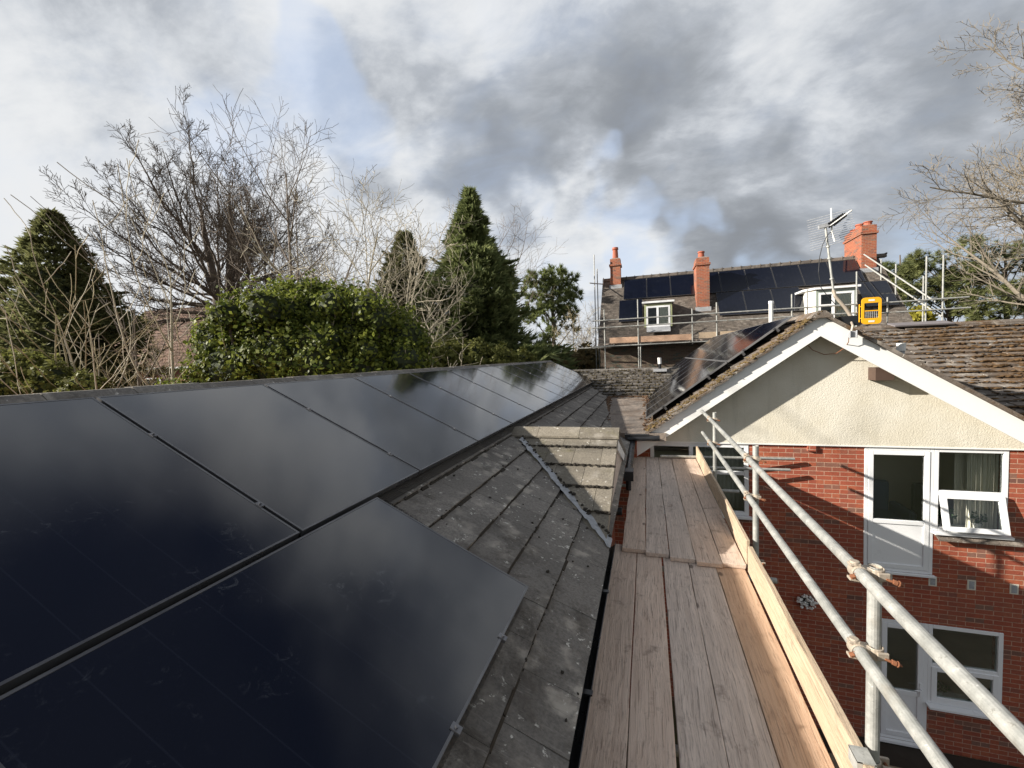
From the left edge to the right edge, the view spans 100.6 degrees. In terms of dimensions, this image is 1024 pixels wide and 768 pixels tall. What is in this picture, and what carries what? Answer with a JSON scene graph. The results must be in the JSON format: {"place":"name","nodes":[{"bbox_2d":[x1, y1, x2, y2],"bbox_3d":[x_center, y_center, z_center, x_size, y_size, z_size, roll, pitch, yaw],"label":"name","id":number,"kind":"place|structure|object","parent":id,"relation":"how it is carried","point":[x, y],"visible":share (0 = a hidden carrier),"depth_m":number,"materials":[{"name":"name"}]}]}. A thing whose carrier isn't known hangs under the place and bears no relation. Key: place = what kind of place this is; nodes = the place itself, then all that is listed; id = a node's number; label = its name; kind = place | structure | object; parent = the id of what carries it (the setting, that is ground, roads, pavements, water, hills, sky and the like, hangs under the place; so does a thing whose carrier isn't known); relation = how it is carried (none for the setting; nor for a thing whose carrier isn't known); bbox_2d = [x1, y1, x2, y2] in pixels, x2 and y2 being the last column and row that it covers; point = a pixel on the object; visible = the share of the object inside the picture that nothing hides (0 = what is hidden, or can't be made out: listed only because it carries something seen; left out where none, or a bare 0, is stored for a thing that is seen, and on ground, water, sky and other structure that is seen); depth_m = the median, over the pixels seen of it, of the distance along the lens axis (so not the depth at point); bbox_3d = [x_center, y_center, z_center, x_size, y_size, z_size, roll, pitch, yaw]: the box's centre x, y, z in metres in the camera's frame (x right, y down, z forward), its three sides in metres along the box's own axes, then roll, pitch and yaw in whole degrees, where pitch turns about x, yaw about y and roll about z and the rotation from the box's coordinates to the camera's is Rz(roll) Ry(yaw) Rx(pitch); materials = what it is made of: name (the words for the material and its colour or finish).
{"place":"outdoors","nodes":[
{"label":"outdoors","id":0,"kind":"place"},
{"bbox_2d":[0,0,1023,350],"label":"sky","id":1,"kind":"structure","parent":0,"point":[663,133],"materials":[{"name":"grey"}]},
{"bbox_2d":[648,359,702,397],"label":"solar panel","id":2,"kind":"object","parent":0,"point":[677,375],"visible":0.63,"depth_m":11.79,"materials":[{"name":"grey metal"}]},
{"bbox_2d":[626,700,1018,767],"bbox_3d":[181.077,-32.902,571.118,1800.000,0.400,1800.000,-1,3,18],"label":"ground","id":3,"kind":"structure","parent":0,"point":[675,732],"depth_m":7.45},
{"bbox_2d":[0,344,115,395],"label":"shrub","id":4,"kind":"object","parent":3,"relation":"on","point":[61,379],"visible":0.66,"depth_m":10.13,"materials":[{"name":"green plant"}]},
{"bbox_2d":[0,198,160,394],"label":"bare tree","id":5,"kind":"object","parent":3,"relation":"on","point":[65,341],"visible":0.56,"depth_m":10.08,"materials":[{"name":"brown plant"}]},
{"bbox_2d":[0,262,173,387],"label":"bare tree","id":6,"kind":"object","parent":3,"relation":"on","point":[64,353],"visible":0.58,"depth_m":11.24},
{"bbox_2d":[0,206,181,388],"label":"conifer tree","id":7,"kind":"object","parent":3,"relation":"on","point":[49,239],"visible":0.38,"depth_m":17.93,"materials":[{"name":"green plant"}]},
{"bbox_2d":[0,234,188,393],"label":"bare tree","id":8,"kind":"object","parent":3,"relation":"on","point":[55,354],"visible":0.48,"depth_m":10.59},
{"bbox_2d":[11,139,218,385],"bbox_3d":[-9.930,0.423,11.684,5.510,11.859,4.895,-1,4,24],"label":"bare tree","id":9,"kind":"object","parent":3,"relation":"on","point":[170,346],"visible":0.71,"depth_m":10.95,"materials":[{"name":"brown plant"}]},
{"bbox_2d":[30,196,214,387],"bbox_3d":[-12.168,0.423,13.223,3.800,11.862,5.363,-2,3,-3],"label":"bare tree","id":10,"kind":"object","parent":3,"relation":"on","point":[139,382],"visible":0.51,"depth_m":13.70,"materials":[{"name":"brown plant"}]},
{"bbox_2d":[74,325,189,387],"bbox_3d":[-12.261,2.106,14.626,4.745,8.336,3.939,-2,3,-6],"label":"shrub","id":11,"kind":"object","parent":3,"relation":"on","point":[152,383],"visible":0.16,"depth_m":14.74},
{"bbox_2d":[122,299,198,385],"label":"bare tree","id":12,"kind":"object","parent":3,"relation":"on","point":[179,353],"visible":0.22,"depth_m":14.99,"materials":[{"name":"brown plant"}]},
{"bbox_2d":[116,307,205,383],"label":"garden house","id":13,"kind":"structure","parent":3,"relation":"on","point":[180,334],"depth_m":28.12,"materials":[{"name":"brick"}]},
{"bbox_2d":[39,84,364,343],"bbox_3d":[-15.874,-4.892,23.730,12.596,21.520,13.209,-1,3,18],"label":"bare tree","id":14,"kind":"object","parent":3,"relation":"on","point":[210,260],"visible":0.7,"depth_m":21.54,"materials":[{"name":"brown plant"}]},
{"bbox_2d":[101,255,319,384],"bbox_3d":[-8.164,1.184,12.628,5.343,10.097,3.637,-2,3,4],"label":"bare tree","id":15,"kind":"object","parent":3,"relation":"on","point":[176,309],"visible":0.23,"depth_m":11.79,"materials":[{"name":"brown plant"}]},
{"bbox_2d":[178,177,320,339],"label":"bare tree","id":16,"kind":"object","parent":3,"relation":"on","point":[253,244],"visible":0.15,"depth_m":23.85,"materials":[{"name":"brown plant"}]},
{"bbox_2d":[134,86,409,309],"bbox_3d":[-8.851,-4.004,18.211,10.773,19.871,10.205,-1,3,18],"label":"bare tree","id":17,"kind":"object","parent":3,"relation":"on","point":[290,234],"visible":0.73,"depth_m":17.29,"materials":[{"name":"brown plant"}]},
{"bbox_2d":[154,269,438,384],"bbox_3d":[-5.577,1.438,11.937,8.832,9.549,3.974,-2,3,-3],"label":"ivy thicket","id":18,"kind":"object","parent":3,"relation":"on","point":[288,328],"visible":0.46,"depth_m":11.08,"materials":[{"name":"green plant"}]},
{"bbox_2d":[254,209,363,289],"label":"bare tree","id":19,"kind":"object","parent":3,"relation":"on","point":[312,254],"visible":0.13,"depth_m":26.97,"materials":[{"name":"brown plant"}]},
{"bbox_2d":[0,360,679,767],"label":"tiled wing","id":20,"kind":"structure","parent":3,"relation":"on","point":[536,502],"depth_m":3.06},
{"bbox_2d":[0,397,299,694],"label":"solar panel","id":21,"kind":"object","parent":20,"relation":"on","point":[112,523],"visible":1,"depth_m":1.74,"materials":[{"name":"black glass"}]},
{"bbox_2d":[96,384,418,536],"bbox_3d":[-1.588,0.402,2.864,1.610,0.107,1.173,25,11,15],"label":"solar panel","id":22,"kind":"object","parent":20,"relation":"on","point":[302,470],"visible":0.9,"depth_m":2.68,"materials":[{"name":"black glass"}]},
{"bbox_2d":[0,497,527,767],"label":"solar panel","id":23,"kind":"object","parent":20,"relation":"attached to","point":[370,634],"visible":1,"depth_m":1.45,"materials":[{"name":"black glass"}]},
{"bbox_2d":[264,377,477,473],"bbox_3d":[-1.239,0.325,3.964,1.610,0.107,1.173,25,11,15],"label":"solar panel","id":24,"kind":"object","parent":20,"relation":"on","point":[421,442],"visible":0.88,"depth_m":3.83,"materials":[{"name":"black glass"}]},
{"bbox_2d":[353,373,511,443],"bbox_3d":[-0.890,0.248,5.064,1.610,0.107,1.173,25,11,15],"label":"solar panel","id":25,"kind":"object","parent":20,"relation":"on","point":[477,423],"visible":0.94,"depth_m":4.95,"materials":[{"name":"black glass"}]},
{"bbox_2d":[410,370,534,425],"bbox_3d":[-0.542,0.172,6.164,1.610,0.107,1.173,25,11,15],"label":"solar panel","id":26,"kind":"object","parent":20,"relation":"on","point":[502,407],"visible":0.88,"depth_m":6.07,"materials":[{"name":"black glass"}]},
{"bbox_2d":[448,368,550,413],"bbox_3d":[-0.194,0.095,7.264,1.610,0.107,1.173,25,11,15],"label":"solar panel","id":27,"kind":"object","parent":20,"relation":"on","point":[507,391],"visible":0.86,"depth_m":7.18,"materials":[{"name":"black glass"}]},
{"bbox_2d":[476,366,562,404],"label":"solar panel","id":28,"kind":"object","parent":20,"relation":"on","point":[551,397],"visible":0.91,"depth_m":8.30,"materials":[{"name":"black glass"}]},
{"bbox_2d":[496,365,572,397],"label":"solar panel","id":29,"kind":"object","parent":20,"relation":"on","point":[540,382],"visible":0.86,"depth_m":9.41,"materials":[{"name":"black glass"}]},
{"bbox_2d":[513,364,579,393],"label":"solar panel","id":30,"kind":"object","parent":20,"relation":"on","point":[549,378],"visible":0.88,"depth_m":10.51,"materials":[{"name":"black glass"}]},
{"bbox_2d":[526,363,585,388],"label":"solar panel","id":31,"kind":"object","parent":20,"relation":"on","point":[558,376],"visible":0.86,"depth_m":11.61,"materials":[{"name":"black glass"}]},
{"bbox_2d":[536,362,590,385],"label":"solar panel","id":32,"kind":"object","parent":20,"relation":"on","point":[566,374],"visible":0.88,"depth_m":12.72,"materials":[{"name":"black glass"}]},
{"bbox_2d":[545,362,592,382],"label":"solar panel","id":33,"kind":"object","parent":20,"relation":"attached to","point":[581,376],"visible":0.59,"depth_m":13.79,"materials":[{"name":"black glass"}]},
{"bbox_2d":[621,410,1023,767],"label":"scaffold","id":34,"kind":"object","parent":20,"relation":"attached to","point":[869,654],"visible":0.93,"depth_m":1.76,"materials":[{"name":"metal"}]},
{"bbox_2d":[579,544,636,767],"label":"scaffold board","id":35,"kind":"object","parent":34,"relation":"on","point":[605,743],"visible":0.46,"depth_m":2.51,"materials":[{"name":"wood"}]},
{"bbox_2d":[622,457,645,553],"bbox_3d":[1.748,1.474,5.915,0.224,0.041,3.850,-1,3,18],"label":"scaffold board","id":36,"kind":"object","parent":34,"relation":"on","point":[634,539],"visible":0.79,"depth_m":4.98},
{"bbox_2d":[627,553,676,767],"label":"scaffold board","id":37,"kind":"object","parent":34,"relation":"on","point":[651,740],"visible":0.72,"depth_m":2.48,"materials":[{"name":"wood"}]},
{"bbox_2d":[646,457,668,557],"bbox_3d":[1.949,1.472,5.827,0.213,0.041,3.895,-1,3,18],"label":"scaffold board","id":38,"kind":"object","parent":34,"relation":"on","point":[656,540],"visible":0.99,"depth_m":4.93,"materials":[{"name":"wood"}]},
{"bbox_2d":[659,458,695,562],"bbox_3d":[2.145,1.470,5.738,0.221,0.041,3.945,-1,3,18],"label":"scaffold board","id":39,"kind":"object","parent":34,"relation":"on","point":[680,544],"visible":0.96,"depth_m":4.79,"materials":[{"name":"wood"}]},
{"bbox_2d":[663,549,728,767],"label":"scaffold board","id":40,"kind":"object","parent":34,"relation":"on","point":[700,738],"visible":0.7,"depth_m":2.46,"materials":[{"name":"wood"}]},
{"bbox_2d":[685,458,745,568],"bbox_3d":[2.543,1.462,5.604,0.192,0.041,3.960,-1,3,18],"label":"scaffold board","id":41,"kind":"object","parent":34,"relation":"on","point":[727,549],"visible":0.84,"depth_m":4.64,"materials":[{"name":"wood"}]},
{"bbox_2d":[696,446,749,563],"bbox_3d":[2.645,1.330,5.568,0.034,0.221,3.950,-1,3,18],"label":"toe board","id":42,"kind":"object","parent":41,"relation":"on","point":[742,540],"visible":0.97,"depth_m":4.62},
{"bbox_2d":[688,561,779,767],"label":"scaffold board","id":43,"kind":"object","parent":34,"relation":"on","point":[746,739],"visible":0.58,"depth_m":2.44,"materials":[{"name":"wood"}]},
{"bbox_2d":[672,458,722,567],"bbox_3d":[2.345,1.467,5.651,0.217,0.041,3.990,-1,3,18],"label":"scaffold board","id":44,"kind":"object","parent":43,"relation":"on","point":[705,551],"visible":0.9,"depth_m":4.69,"materials":[{"name":"wood"}]},
{"bbox_2d":[716,567,834,767],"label":"scaffold board","id":45,"kind":"object","parent":34,"relation":"on","point":[796,739],"visible":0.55,"depth_m":2.43,"materials":[{"name":"wood"}]},
{"bbox_2d":[748,546,874,767],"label":"toe board","id":46,"kind":"object","parent":34,"relation":"attached to","point":[840,734],"visible":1,"depth_m":2.31,"materials":[{"name":"wood"}]},
{"bbox_2d":[227,164,479,341],"bbox_3d":[-5.519,-1.808,17.655,9.578,15.286,8.242,-3,4,-20],"label":"bare tree","id":47,"kind":"object","parent":3,"relation":"on","point":[351,233],"visible":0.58,"depth_m":16.99,"materials":[{"name":"brown plant"}]},
{"bbox_2d":[278,199,482,367],"bbox_3d":[-4.098,-0.439,15.677,6.535,12.716,9.430,-2,3,-4],"label":"bare tree","id":48,"kind":"object","parent":3,"relation":"on","point":[415,267],"visible":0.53,"depth_m":15.36,"materials":[{"name":"brown plant"}]},
{"bbox_2d":[368,229,450,341],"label":"conifer tree","id":49,"kind":"object","parent":3,"relation":"on","point":[400,239],"visible":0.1,"depth_m":24.83,"materials":[{"name":"green plant"}]},
{"bbox_2d":[425,335,538,367],"bbox_3d":[-1.337,1.767,18.278,5.727,7.793,2.659,-3,3,-17],"label":"shrub","id":50,"kind":"object","parent":3,"relation":"on","point":[472,353],"visible":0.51,"depth_m":17.45,"materials":[{"name":"green plant"}]},
{"bbox_2d":[401,184,585,369],"bbox_3d":[-2.377,-2.659,25.181,14.758,17.542,13.655,-1,3,18],"label":"conifer tree","id":51,"kind":"object","parent":3,"relation":"on","point":[493,299],"visible":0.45,"depth_m":23.14,"materials":[{"name":"green plant"}]},
{"bbox_2d":[425,195,564,344],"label":"bare tree","id":52,"kind":"object","parent":3,"relation":"on","point":[521,253],"visible":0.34,"depth_m":29.35,"materials":[{"name":"plant"}]},
{"bbox_2d":[520,263,583,345],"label":"pine tree","id":53,"kind":"object","parent":3,"relation":"on","point":[563,284],"visible":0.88,"depth_m":37.58,"materials":[{"name":"green plant"}]},
{"bbox_2d":[549,341,600,369],"bbox_3d":[4.101,1.148,26.149,3.311,7.718,6.901,0,4,32],"label":"hedge","id":54,"kind":"object","parent":3,"relation":"on","point":[587,357],"visible":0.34,"depth_m":26.09,"materials":[{"name":"green plant"}]},
{"bbox_2d":[550,301,599,351],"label":"bare tree","id":55,"kind":"object","parent":3,"relation":"on","point":[589,328],"visible":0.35,"depth_m":31.32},
{"bbox_2d":[556,307,600,351],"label":"bare tree","id":56,"kind":"object","parent":3,"relation":"on","point":[581,338],"visible":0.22,"depth_m":29.09,"materials":[{"name":"plant"}]},
{"bbox_2d":[598,221,913,368],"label":"steep roofed house","id":57,"kind":"structure","parent":3,"relation":"on","point":[860,242],"depth_m":21.07,"materials":[{"name":"tile"}]},
{"bbox_2d":[619,299,642,321],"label":"solar panel","id":58,"kind":"object","parent":57,"relation":"attached to","point":[627,308],"visible":0.95,"depth_m":22.48,"materials":[{"name":"black glass"}]},
{"bbox_2d":[624,278,646,299],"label":"solar panel","id":59,"kind":"object","parent":57,"relation":"attached to","point":[634,288],"visible":1,"depth_m":23.39,"materials":[{"name":"black glass"}]},
{"bbox_2d":[647,276,670,297],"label":"solar panel","id":60,"kind":"object","parent":57,"relation":"attached to","point":[658,286],"visible":1,"depth_m":23.02,"materials":[{"name":"black glass"}]},
{"bbox_2d":[670,274,694,295],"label":"solar panel","id":61,"kind":"object","parent":57,"relation":"attached to","point":[681,285],"visible":0.85,"depth_m":22.66,"materials":[{"name":"black glass"}]},
{"bbox_2d":[709,272,721,292],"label":"solar panel","id":62,"kind":"object","parent":57,"relation":"attached to","point":[715,284],"visible":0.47,"depth_m":22.16,"materials":[{"name":"black glass"}]},
{"bbox_2d":[716,291,746,315],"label":"solar panel","id":63,"kind":"object","parent":57,"relation":"attached to","point":[729,301],"visible":1,"depth_m":21.03,"materials":[{"name":"black glass"}]},
{"bbox_2d":[719,269,748,291],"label":"solar panel","id":64,"kind":"object","parent":57,"relation":"attached to","point":[732,280],"visible":1,"depth_m":21.91,"materials":[{"name":"black glass"}]},
{"bbox_2d":[743,289,775,313],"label":"solar panel","id":65,"kind":"object","parent":57,"relation":"attached to","point":[756,299],"visible":1,"depth_m":20.70,"materials":[{"name":"black glass"}]},
{"bbox_2d":[744,267,775,289],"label":"solar panel","id":66,"kind":"object","parent":57,"relation":"attached to","point":[759,278],"visible":1,"depth_m":21.55,"materials":[{"name":"black glass"}]},
{"bbox_2d":[770,287,804,311],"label":"solar panel","id":67,"kind":"object","parent":57,"relation":"attached to","point":[781,297],"visible":0.73,"depth_m":20.30,"materials":[{"name":"black glass"}]},
{"bbox_2d":[771,265,804,287],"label":"solar panel","id":68,"kind":"object","parent":57,"relation":"attached to","point":[787,276],"visible":1,"depth_m":21.18,"materials":[{"name":"black glass"}]},
{"bbox_2d":[798,262,834,285],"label":"solar panel","id":69,"kind":"object","parent":57,"relation":"attached to","point":[809,274],"visible":0.85,"depth_m":20.83,"materials":[{"name":"black glass"}]},
{"bbox_2d":[826,260,865,283],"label":"solar panel","id":70,"kind":"object","parent":57,"relation":"attached to","point":[843,271],"visible":0.9,"depth_m":20.43,"materials":[{"name":"black glass"}]},
{"bbox_2d":[855,280,899,306],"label":"solar panel","id":71,"kind":"object","parent":57,"relation":"attached to","point":[882,290],"visible":0.86,"depth_m":19.28,"materials":[{"name":"black glass"}]},
{"bbox_2d":[578,254,970,368],"bbox_3d":[11.145,-1.141,20.834,15.252,12.357,4.350,-1,3,18],"label":"house scaffold","id":72,"kind":"object","parent":3,"relation":"on","point":[921,301],"visible":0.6,"depth_m":18.93,"materials":[{"name":"metal"}]},
{"bbox_2d":[610,334,691,342],"bbox_3d":[6.512,-2.143,20.133,3.680,0.270,0.040,-1,3,18],"label":"toe board","id":73,"kind":"object","parent":72,"relation":"attached to","point":[652,338],"visible":1,"depth_m":20.08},
{"bbox_2d":[699,331,733,337],"bbox_3d":[10.140,-2.252,18.976,3.300,0.270,0.040,-1,3,18],"label":"toe board","id":74,"kind":"object","parent":72,"relation":"attached to","point":[707,334],"visible":0.36,"depth_m":19.31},
{"bbox_2d":[859,297,881,323],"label":"scaffold gate","id":75,"kind":"structure","parent":72,"relation":"attached to","point":[874,320],"depth_m":17.23,"materials":[{"name":"yellow paint"}]},
{"bbox_2d":[637,310,1023,767],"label":"gabled house","id":76,"kind":"structure","parent":3,"relation":"on","point":[850,422],"depth_m":7.05,"materials":[{"name":"brick"}]},
{"bbox_2d":[646,360,707,403],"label":"solar panel","id":77,"kind":"object","parent":76,"relation":"on","point":[678,379],"visible":0.69,"depth_m":10.73,"materials":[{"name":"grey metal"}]},
{"bbox_2d":[646,360,714,409],"bbox_3d":[3.808,0.045,9.665,1.770,0.107,1.165,-39,-8,16],"label":"solar panel","id":78,"kind":"object","parent":76,"relation":"on","point":[705,365],"visible":0.82,"depth_m":9.62,"materials":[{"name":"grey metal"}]},
{"bbox_2d":[646,361,726,418],"bbox_3d":[3.460,0.121,8.567,1.770,0.107,1.165,-39,-8,16],"label":"solar panel","id":79,"kind":"object","parent":76,"relation":"attached to","point":[706,373],"visible":1,"depth_m":8.34,"materials":[{"name":"black glass"}]},
{"bbox_2d":[650,442,752,519],"bbox_3d":[3.403,1.739,7.754,1.720,1.333,0.152,-1,3,18],"label":"window","id":80,"kind":"structure","parent":76,"relation":"in","point":[739,514],"depth_m":7.59,"materials":[{"name":"white plastic"}]},
{"bbox_2d":[690,332,730,358],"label":"solar panel","id":81,"kind":"object","parent":76,"relation":"attached to","point":[708,346],"visible":0.81,"depth_m":13.56,"materials":[{"name":"black glass"}]},
{"bbox_2d":[693,447,743,508],"bbox_3d":[3.848,1.693,7.941,0.862,1.220,0.061,-1,3,18],"label":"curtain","id":82,"kind":"object","parent":76,"relation":"hanging from","point":[736,500],"visible":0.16,"depth_m":7.89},
{"bbox_2d":[695,329,743,358],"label":"solar panel","id":83,"kind":"object","parent":76,"relation":"attached to","point":[725,339],"visible":0.78,"depth_m":11.80,"materials":[{"name":"black glass"}]},
{"bbox_2d":[703,324,761,359],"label":"solar panel","id":84,"kind":"object","parent":76,"relation":"attached to","point":[735,339],"visible":0.81,"depth_m":10.09,"materials":[{"name":"black glass"}]},
{"bbox_2d":[713,317,790,361],"bbox_3d":[4.701,-0.827,8.458,1.250,0.107,1.821,-39,-8,16],"label":"solar panel","id":85,"kind":"object","parent":76,"relation":"attached to","point":[741,346],"visible":0.97,"depth_m":8.12,"materials":[{"name":"black glass"}]},
{"bbox_2d":[796,594,818,609],"bbox_3d":[5.080,3.750,7.318,0.333,0.267,0.111,-1,3,18],"label":"wall ornament","id":86,"kind":"object","parent":76,"relation":"attached to","point":[806,601],"depth_m":7.30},
{"bbox_2d":[807,321,857,354],"bbox_3d":[5.124,-0.724,6.798,0.260,0.509,0.716,-4,4,-31],"label":"floodlight","id":87,"kind":"object","parent":76,"relation":"attached to","point":[852,333],"visible":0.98,"depth_m":6.53,"materials":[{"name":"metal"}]},
{"bbox_2d":[807,208,858,325],"bbox_3d":[5.214,-1.873,6.923,0.486,1.886,0.784,-4,4,-27],"label":"tv aerial","id":88,"kind":"object","parent":76,"relation":"attached to","point":[849,318],"visible":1,"depth_m":6.84,"materials":[{"name":"metal"}]},
{"bbox_2d":[873,479,916,519],"bbox_3d":[7.013,2.484,8.122,0.830,1.175,0.750,-1,3,18],"label":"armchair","id":89,"kind":"object","parent":76,"relation":"in","point":[884,506],"visible":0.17,"depth_m":8.25,"materials":[{"name":"fabric"}]},
{"bbox_2d":[863,447,935,578],"bbox_3d":[6.256,2.058,6.888,0.950,2.083,0.122,-1,3,18],"label":"door","id":90,"kind":"structure","parent":76,"relation":"in","point":[902,546],"depth_m":6.89,"materials":[{"name":"white plastic"}]},
{"bbox_2d":[880,618,927,748],"bbox_3d":[6.437,4.929,7.022,0.710,2.095,0.138,-1,3,18],"label":"door","id":91,"kind":"structure","parent":76,"relation":"in","point":[891,726],"depth_m":7.02,"materials":[{"name":"white plastic"}]},
{"bbox_2d":[911,483,922,518],"bbox_3d":[7.470,2.447,7.597,0.420,1.275,0.430,-1,3,18],"label":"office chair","id":92,"kind":"object","parent":76,"relation":"in","point":[916,497],"visible":0.13,"depth_m":7.75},
{"bbox_2d":[937,680,961,697],"bbox_3d":[7.267,5.040,6.969,0.840,0.299,0.230,-1,3,18],"label":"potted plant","id":93,"kind":"object","parent":76,"relation":"on","point":[942,693],"visible":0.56,"depth_m":7.01,"materials":[{"name":"green plant"}]},
{"bbox_2d":[953,453,966,524],"bbox_3d":[7.328,2.000,6.881,0.281,1.970,0.049,-1,3,18],"label":"curtain","id":94,"kind":"object","parent":76,"relation":"hanging from","point":[960,478],"visible":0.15,"depth_m":6.88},
{"bbox_2d":[925,624,1003,719],"bbox_3d":[7.193,4.547,6.733,0.990,1.355,0.182,-1,3,18],"label":"window","id":95,"kind":"structure","parent":76,"relation":"in","point":[962,704],"depth_m":6.74,"materials":[{"name":"white plastic"}]},
{"bbox_2d":[932,448,1014,540],"bbox_3d":[7.092,1.684,6.528,0.955,1.358,0.253,-1,3,18],"label":"window","id":96,"kind":"structure","parent":76,"relation":"in","point":[1004,533],"depth_m":6.53,"materials":[{"name":"white plastic"}]},
{"bbox_2d":[966,453,998,528],"bbox_3d":[7.395,2.008,6.702,0.364,1.970,0.090,-1,3,18],"label":"curtain","id":97,"kind":"object","parent":76,"relation":"hanging from","point":[982,471],"visible":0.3,"depth_m":6.67,"materials":[{"name":"fabric"}]},
{"bbox_2d":[879,252,941,309],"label":"pine tree","id":98,"kind":"object","parent":3,"relation":"on","point":[889,265],"visible":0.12,"depth_m":45.62,"materials":[{"name":"green plant"}]},
{"bbox_2d":[818,729,1017,767],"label":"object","id":99,"kind":"structure","parent":3,"relation":"on","point":[900,756],"depth_m":6.81,"materials":[{"name":"soil"}]},
{"bbox_2d":[909,305,938,321],"bbox_3d":[25.045,-0.324,26.226,1.789,9.060,1.459,-1,3,18],"label":"shrub","id":100,"kind":"object","parent":3,"relation":"on","point":[917,316],"visible":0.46,"depth_m":25.61,"materials":[{"name":"yellow plant"}]},
{"bbox_2d":[877,13,1023,318],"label":"bare tree","id":101,"kind":"object","parent":3,"relation":"on","point":[1005,206],"visible":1,"depth_m":21.98,"materials":[{"name":"brown plant"}]},
{"bbox_2d":[890,247,1013,321],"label":"pine tree","id":102,"kind":"object","parent":3,"relation":"on","point":[953,286],"visible":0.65,"depth_m":41.55,"materials":[{"name":"green plant"}]},
{"bbox_2d":[948,233,1023,320],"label":"pine tree","id":103,"kind":"object","parent":3,"relation":"on","point":[983,309],"visible":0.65,"depth_m":39.24,"materials":[{"name":"green plant"}]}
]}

